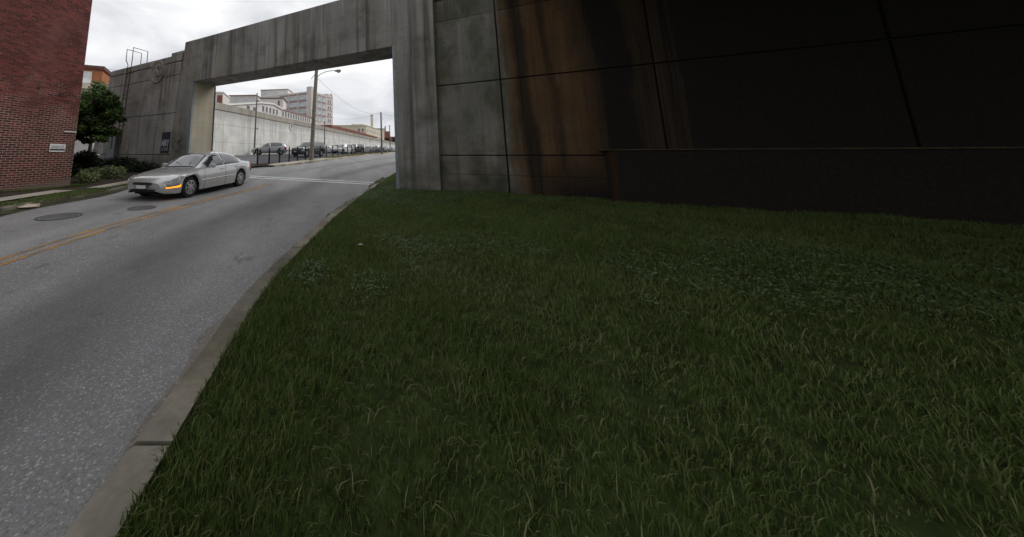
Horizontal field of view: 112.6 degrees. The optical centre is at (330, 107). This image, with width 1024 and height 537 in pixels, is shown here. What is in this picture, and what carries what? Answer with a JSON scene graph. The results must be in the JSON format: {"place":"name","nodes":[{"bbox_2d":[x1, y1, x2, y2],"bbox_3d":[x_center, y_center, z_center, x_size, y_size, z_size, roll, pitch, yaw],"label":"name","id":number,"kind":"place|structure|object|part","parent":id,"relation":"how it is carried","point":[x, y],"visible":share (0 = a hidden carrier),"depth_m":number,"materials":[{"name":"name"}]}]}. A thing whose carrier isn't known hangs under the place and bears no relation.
{"place":"outdoors","nodes":[
{"label":"outdoors","id":0,"kind":"place"},
{"bbox_2d":[0,190,70,200],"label":"pavement","id":1,"kind":"structure","parent":0,"point":[26,195],"depth_m":9.78,"materials":[{"name":"concrete"}]},
{"bbox_2d":[0,184,124,206],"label":"verge","id":2,"kind":"structure","parent":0,"point":[13,202],"depth_m":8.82,"materials":[{"name":"plant"}]},
{"bbox_2d":[63,182,126,193],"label":"verge weeds","id":3,"kind":"object","parent":2,"relation":"on","point":[111,187],"visible":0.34,"depth_m":11.52,"materials":[{"name":"green plant"}]},
{"bbox_2d":[88,181,126,187],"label":"pavement","id":4,"kind":"structure","parent":0,"point":[114,184],"depth_m":12.42,"materials":[{"name":"concrete"}]},
{"bbox_2d":[0,164,268,201],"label":"planting bed","id":5,"kind":"object","parent":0,"point":[128,174],"visible":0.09,"depth_m":12.48,"materials":[{"name":"green plant"}]},
{"bbox_2d":[0,183,87,192],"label":"wall grass","id":6,"kind":"structure","parent":5,"relation":"on","point":[36,188],"depth_m":10.94,"materials":[{"name":"green plant"}]},
{"bbox_2d":[71,162,82,175],"bbox_3d":[-12.564,3.049,14.815,1.185,0.834,1.358,-5,-10,31],"label":"dark bush","id":7,"kind":"object","parent":5,"relation":"on","point":[76,168],"visible":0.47,"depth_m":14.91,"materials":[{"name":"green plant"}]},
{"bbox_2d":[72,149,101,168],"bbox_3d":[-13.932,3.037,17.392,1.919,1.401,1.830,0,-9,0],"label":"dark bush","id":8,"kind":"object","parent":5,"relation":"on","point":[85,158],"visible":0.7,"depth_m":16.99,"materials":[{"name":"green plant"}]},
{"bbox_2d":[74,171,101,182],"bbox_3d":[-10.117,2.967,12.987,0.858,0.664,1.056,0,-9,0],"label":"shrub","id":9,"kind":"object","parent":5,"relation":"on","point":[84,177],"visible":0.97,"depth_m":12.75,"materials":[{"name":"green plant"}]},
{"bbox_2d":[79,166,103,174],"bbox_3d":[-11.351,3.134,14.753,1.042,0.664,0.967,7,-11,-39],"label":"shrub","id":10,"kind":"object","parent":5,"relation":"on","point":[91,170],"visible":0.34,"depth_m":14.69,"materials":[{"name":"green plant"}]},
{"bbox_2d":[75,89,126,144],"bbox_3d":[-13.260,1.295,15.996,5.110,4.753,3.623,0,-9,0],"label":"tree","id":11,"kind":"object","parent":5,"relation":"on","point":[106,107],"visible":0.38,"depth_m":15.69,"materials":[{"name":"green plant"}]},
{"bbox_2d":[99,165,126,178],"bbox_3d":[-10.147,3.057,14.473,1.110,0.777,1.187,0,-9,0],"label":"shrub","id":12,"kind":"object","parent":5,"relation":"on","point":[112,172],"visible":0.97,"depth_m":14.23,"materials":[{"name":"green plant"}]},
{"bbox_2d":[101,155,134,168],"bbox_3d":[-12.794,3.411,18.700,1.827,1.069,1.785,0,-9,0],"label":"dark bush","id":13,"kind":"object","parent":5,"relation":"on","point":[108,162],"visible":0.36,"depth_m":18.31,"materials":[{"name":"green plant"}]},
{"bbox_2d":[112,158,139,169],"bbox_3d":[-11.630,3.383,17.952,1.582,0.990,1.764,0,-9,0],"label":"dark bush","id":14,"kind":"object","parent":5,"relation":"on","point":[124,163],"visible":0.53,"depth_m":17.49,"materials":[{"name":"green plant"}]},
{"bbox_2d":[125,161,159,172],"bbox_3d":[-10.432,3.410,17.274,1.680,0.905,1.475,0,-9,0],"label":"dark bush","id":15,"kind":"object","parent":5,"relation":"on","point":[143,166],"visible":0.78,"depth_m":17.03,"materials":[{"name":"green plant"}]},
{"bbox_2d":[0,153,395,536],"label":"road","id":16,"kind":"structure","parent":0,"point":[101,333],"depth_m":3.08,"materials":[{"name":"grey asphalt"}]},
{"bbox_2d":[34,213,82,220],"bbox_3d":[-6.220,2.496,7.127,0.840,0.014,0.840,0,-8,0],"label":"manhole cover","id":17,"kind":"object","parent":16,"relation":"on","point":[59,216],"visible":1,"depth_m":7.11,"materials":[{"name":"metal"}]},
{"bbox_2d":[0,188,126,216],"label":"gutter dirt","id":18,"kind":"structure","parent":16,"relation":"on","point":[4,213],"depth_m":9.05,"materials":[{"name":"soil"}]},
{"bbox_2d":[18,204,40,207],"bbox_3d":[-7.995,2.610,8.256,0.391,0.103,0.475,5,-10,-28],"label":"broken kerb piece","id":19,"kind":"object","parent":18,"relation":"on","point":[29,205],"visible":0.99,"depth_m":8.15,"materials":[{"name":"concrete"}]},
{"bbox_2d":[0,185,126,211],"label":"kerb","id":20,"kind":"structure","parent":16,"relation":"on","point":[9,207],"depth_m":9.36,"materials":[{"name":"concrete"}]},
{"bbox_2d":[0,182,277,265],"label":"double yellow line","id":21,"kind":"object","parent":16,"relation":"on","point":[29,254],"visible":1,"depth_m":5.74,"materials":[{"name":"paint"}]},
{"bbox_2d":[127,205,155,209],"bbox_3d":[-4.980,2.644,8.197,0.660,0.014,0.660,0,-8,0],"label":"manhole cover","id":22,"kind":"object","parent":16,"relation":"on","point":[141,207],"visible":1,"depth_m":8.21,"materials":[{"name":"metal"}]},
{"bbox_2d":[127,151,250,197],"bbox_3d":[-5.026,2.421,11.902,2.290,1.475,5.220,-2,-8,16],"label":"moving car","id":23,"kind":"object","parent":16,"relation":"on","point":[188,175],"visible":0.99,"depth_m":10.77,"materials":[{"name":"silver metal"}]},
{"bbox_3d":[-4.221,2.014,12.012,0.281,0.472,2.125,-2,-8,16],"label":"side window","id":24,"kind":"part","parent":23,"relation":"part of","materials":[{"name":"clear glass"}]},
{"bbox_2d":[64,172,395,536],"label":"kerb","id":25,"kind":"structure","parent":16,"relation":"on","point":[108,503],"depth_m":1.54,"materials":[{"name":"concrete"}]},
{"bbox_2d":[249,176,373,184],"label":"white stop lines","id":26,"kind":"object","parent":16,"relation":"on","point":[313,179],"visible":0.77,"depth_m":14.61,"materials":[{"name":"paint"}]},
{"bbox_2d":[272,152,394,166],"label":"kerb","id":27,"kind":"structure","parent":16,"relation":"on","point":[279,165],"depth_m":27.15,"materials":[{"name":"concrete"}]},
{"bbox_2d":[319,156,393,170],"bbox_3d":[12.866,8.249,53.785,2.294,1.763,74.954,-3,-9,19],"label":"faded yellow line","id":28,"kind":"object","parent":16,"relation":"on","point":[351,163],"visible":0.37,"depth_m":24.95,"materials":[{"name":"paint"}]},
{"bbox_2d":[85,0,394,136],"label":"sky","id":29,"kind":"structure","parent":0,"point":[161,28],"materials":[{"name":"white"}]},
{"bbox_2d":[269,157,335,164],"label":"pavement","id":30,"kind":"structure","parent":0,"point":[299,161],"depth_m":25.52,"materials":[{"name":"concrete"}]},
{"bbox_2d":[309,69,340,159],"bbox_3d":[-0.517,0.111,27.681,2.869,9.917,0.474,-1,-9,3],"label":"street lamp","id":31,"kind":"object","parent":30,"relation":"on","point":[312,137],"visible":0.95,"depth_m":27.60,"materials":[{"name":"grey wood"}]},
{"bbox_2d":[308,151,394,159],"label":"dry verge grass","id":32,"kind":"structure","parent":30,"relation":"on","point":[337,156],"depth_m":35.25,"materials":[{"name":"plant"}]},
{"bbox_2d":[234,152,371,168],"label":"parking lot","id":33,"kind":"structure","parent":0,"point":[252,159],"depth_m":31.68,"materials":[{"name":"grey asphalt"}]},
{"bbox_2d":[253,93,257,154],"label":"slim pole","id":34,"kind":"object","parent":33,"relation":"on","point":[255,123],"visible":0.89,"depth_m":41.53,"materials":[{"name":"metal"}]},
{"bbox_2d":[251,142,287,154],"bbox_3d":[-7.952,5.355,40.555,4.748,1.678,2.209,1,-9,-6],"label":"parked car","id":35,"kind":"object","parent":33,"relation":"on","point":[272,146],"visible":0.78,"depth_m":39.77,"materials":[{"name":"grey metal"}]},
{"bbox_3d":[-7.468,4.795,39.924,2.524,0.570,0.255,1,-9,-6],"label":"side window","id":36,"kind":"part","parent":35,"relation":"part of","materials":[{"name":"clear glass"}]},
{"bbox_2d":[291,141,324,156],"bbox_3d":[-2.551,4.693,35.293,2.209,1.740,4.748,-5,-10,32],"label":"parked car","id":37,"kind":"object","parent":33,"relation":"on","point":[302,145],"visible":0.56,"depth_m":34.75,"materials":[{"name":"grey metal"}]},
{"bbox_3d":[-1.626,4.240,35.358,0.205,0.628,2.698,-5,-10,32],"label":"side window","id":38,"kind":"part","parent":37,"relation":"part of","materials":[{"name":"glass"}]},
{"bbox_2d":[256,145,383,164],"bbox_3d":[3.330,6.324,43.867,1.061,2.704,46.585,-3,-9,20],"label":"picket fence","id":39,"kind":"object","parent":33,"relation":"on","point":[357,151],"visible":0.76,"depth_m":29.33,"materials":[{"name":"black metal"}]},
{"bbox_2d":[325,146,333,152],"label":"parked car","id":40,"kind":"object","parent":33,"relation":"on","point":[329,149],"visible":0.31,"depth_m":56.54,"materials":[{"name":"white metal"}]},
{"bbox_2d":[333,144,354,153],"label":"parked car","id":41,"kind":"object","parent":33,"relation":"on","point":[344,146],"visible":0.49,"depth_m":50.23,"materials":[{"name":"white paint"}]},
{"bbox_2d":[345,144,363,152],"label":"parked car","id":42,"kind":"object","parent":33,"relation":"on","point":[361,145],"visible":0.38,"depth_m":54.80,"materials":[{"name":"black paint"}]},
{"bbox_2d":[106,176,1023,536],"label":"lawn","id":43,"kind":"structure","parent":0,"point":[914,524],"depth_m":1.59,"materials":[{"name":"green plant"}]},
{"bbox_2d":[368,177,386,187],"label":"kerb weeds","id":44,"kind":"object","parent":43,"relation":"on","point":[380,179],"visible":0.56,"depth_m":13.18,"materials":[{"name":"green plant"}]},
{"bbox_2d":[355,172,405,200],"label":"grass","id":45,"kind":"structure","parent":43,"relation":"on","point":[389,178],"depth_m":11.18,"materials":[{"name":"green plant"}]},
{"bbox_2d":[288,188,1023,319],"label":"weeds","id":46,"kind":"object","parent":43,"relation":"on","point":[882,260],"visible":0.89,"depth_m":3.30,"materials":[{"name":"green plant"}]},
{"bbox_2d":[599,147,1023,226],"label":"concrete block","id":47,"kind":"structure","parent":43,"relation":"on","point":[977,184],"depth_m":6.27,"materials":[{"name":"grey concrete"}]},
{"bbox_3d":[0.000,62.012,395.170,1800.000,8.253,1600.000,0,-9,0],"label":"ground","id":48,"kind":"structure","parent":0,"visible":0},
{"bbox_2d":[0,0,91,190],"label":"brick building","id":49,"kind":"structure","parent":48,"relation":"on","point":[43,45],"depth_m":11.26,"materials":[{"name":"red brick"}]},
{"bbox_2d":[49,144,65,151],"bbox_3d":[-10.225,1.512,11.633,0.031,0.290,0.490,-4,-9,23],"label":"wall sign","id":50,"kind":"object","parent":49,"relation":"attached to","point":[56,147],"visible":1,"depth_m":11.62,"materials":[{"name":"white metal"}]},
{"bbox_2d":[74,83,107,154],"bbox_3d":[-32.318,2.058,37.352,8.300,10.100,3.100,2,-9,-12],"label":"cream storefront","id":51,"kind":"object","parent":48,"relation":"on","point":[79,147],"depth_m":36.94,"materials":[{"name":"beige paint"}]},
{"bbox_2d":[81,81,107,150],"bbox_3d":[-24.685,1.151,31.319,5.708,8.891,4.705,-4,-10,26],"label":"background tree","id":52,"kind":"object","parent":48,"relation":"on","point":[99,87],"visible":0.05,"depth_m":32.38,"materials":[{"name":"green plant"}]},
{"bbox_2d":[82,65,110,84],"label":"orange brick building","id":53,"kind":"structure","parent":48,"relation":"on","point":[95,73],"depth_m":41.12,"materials":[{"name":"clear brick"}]},
{"bbox_2d":[82,71,91,82],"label":"window","id":54,"kind":"structure","parent":53,"relation":"in","point":[87,76],"depth_m":40.70,"materials":[{"name":"white glass"}]},
{"bbox_2d":[92,50,183,168],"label":"flood wall","id":55,"kind":"structure","parent":48,"relation":"on","point":[150,111],"depth_m":19.24,"materials":[{"name":"concrete"}]},
{"bbox_2d":[106,135,119,158],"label":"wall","id":56,"kind":"structure","parent":55,"relation":"attached to","point":[112,148],"depth_m":20.29,"materials":[{"name":"grey concrete"}]},
{"bbox_2d":[107,135,111,147],"bbox_3d":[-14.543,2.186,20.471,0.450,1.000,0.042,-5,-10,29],"label":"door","id":57,"kind":"structure","parent":56,"relation":"in","point":[109,145],"depth_m":20.39,"materials":[{"name":"grey metal"}]},
{"bbox_2d":[116,47,147,143],"bbox_3d":[-13.422,-0.786,21.019,0.824,6.442,1.149,-5,-10,29],"label":"ladder","id":58,"kind":"object","parent":55,"relation":"attached to","point":[128,87],"visible":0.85,"depth_m":20.79,"materials":[{"name":"metal"}]},
{"bbox_2d":[215,92,230,103],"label":"white and red building","id":59,"kind":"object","parent":48,"relation":"on","point":[222,97],"visible":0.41,"depth_m":94.03,"materials":[{"name":"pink paint"}]},
{"bbox_2d":[229,95,260,102],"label":"factory block","id":60,"kind":"structure","parent":48,"relation":"on","point":[241,98],"depth_m":132.34,"materials":[{"name":"paint"}]},
{"bbox_2d":[236,99,244,102],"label":"window","id":61,"kind":"structure","parent":60,"relation":"in","point":[237,100],"depth_m":132.25,"materials":[{"name":"grey glass"}]},
{"bbox_2d":[227,102,311,122],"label":"gabled warehouse","id":62,"kind":"structure","parent":48,"relation":"on","point":[270,108],"depth_m":90.27,"materials":[{"name":"pink paint"}]},
{"bbox_2d":[260,98,286,109],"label":"plaster block","id":63,"kind":"structure","parent":48,"relation":"on","point":[281,102],"depth_m":104.98,"materials":[{"name":"white paint"}]},
{"bbox_2d":[261,89,292,97],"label":"rooftop block","id":64,"kind":"structure","parent":48,"relation":"on","point":[268,92],"depth_m":166.53,"materials":[{"name":"grey paint"}]},
{"bbox_2d":[263,91,272,97],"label":"window","id":65,"kind":"structure","parent":64,"relation":"in","point":[268,93],"depth_m":166.78,"materials":[{"name":"grey glass"}]},
{"bbox_2d":[274,91,283,94],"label":"window","id":66,"kind":"structure","parent":64,"relation":"in","point":[276,92],"depth_m":165.88,"materials":[{"name":"grey glass"}]},
{"bbox_2d":[265,86,332,124],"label":"factory building","id":67,"kind":"structure","parent":48,"relation":"on","point":[300,102],"depth_m":156.66,"materials":[{"name":"paint"}]},
{"bbox_2d":[289,96,296,100],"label":"window","id":68,"kind":"structure","parent":67,"relation":"in","point":[291,98],"depth_m":156.67,"materials":[{"name":"grey glass"}]},
{"bbox_2d":[289,102,296,107],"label":"window","id":69,"kind":"structure","parent":67,"relation":"in","point":[291,105],"depth_m":156.06,"materials":[{"name":"grey glass"}]},
{"bbox_2d":[298,101,305,106],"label":"window","id":70,"kind":"structure","parent":67,"relation":"in","point":[300,104],"depth_m":153.29,"materials":[{"name":"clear glass"}]},
{"bbox_2d":[298,108,305,113],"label":"window","id":71,"kind":"structure","parent":67,"relation":"in","point":[301,111],"depth_m":152.71,"materials":[{"name":"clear glass"}]},
{"bbox_2d":[298,94,306,99],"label":"window","id":72,"kind":"structure","parent":67,"relation":"in","point":[300,97],"depth_m":153.72,"materials":[{"name":"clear glass"}]},
{"bbox_2d":[212,102,394,154],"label":"flood wall","id":73,"kind":"structure","parent":48,"relation":"on","point":[234,129],"depth_m":44.17,"materials":[{"name":"concrete"}]},
{"bbox_2d":[170,0,441,190],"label":"gate portal","id":74,"kind":"object","parent":48,"relation":"on","point":[341,33],"visible":0.82,"depth_m":13.06,"materials":[{"name":"concrete"}]},
{"bbox_2d":[320,125,377,137],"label":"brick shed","id":75,"kind":"structure","parent":48,"relation":"on","point":[344,129],"depth_m":125.41,"materials":[{"name":"red brick"}]},
{"bbox_2d":[334,124,383,139],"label":"cream building","id":76,"kind":"structure","parent":48,"relation":"on","point":[369,130],"depth_m":201.10,"materials":[{"name":"paint"}]},
{"bbox_2d":[370,115,372,126],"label":"chimney","id":77,"kind":"object","parent":48,"relation":"on","point":[371,119],"visible":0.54,"depth_m":222.21,"materials":[{"name":"beige paint"}]},
{"bbox_2d":[380,112,382,153],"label":"utility pole","id":78,"kind":"object","parent":48,"relation":"on","point":[381,132],"visible":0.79,"depth_m":46.44,"materials":[{"name":"paint"}]},
{"bbox_2d":[385,126,394,140],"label":"red brick building","id":79,"kind":"structure","parent":48,"relation":"on","point":[386,133],"depth_m":263.04,"materials":[{"name":"red brick"}]},
{"bbox_2d":[385,137,394,141],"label":"tree","id":80,"kind":"object","parent":48,"relation":"on","point":[388,139],"visible":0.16,"depth_m":201.88,"materials":[{"name":"green plant"}]},
{"bbox_2d":[433,0,1023,198],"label":"flood wall","id":81,"kind":"structure","parent":48,"relation":"on","point":[545,97],"depth_m":7.71,"materials":[{"name":"concrete"}]}
]}

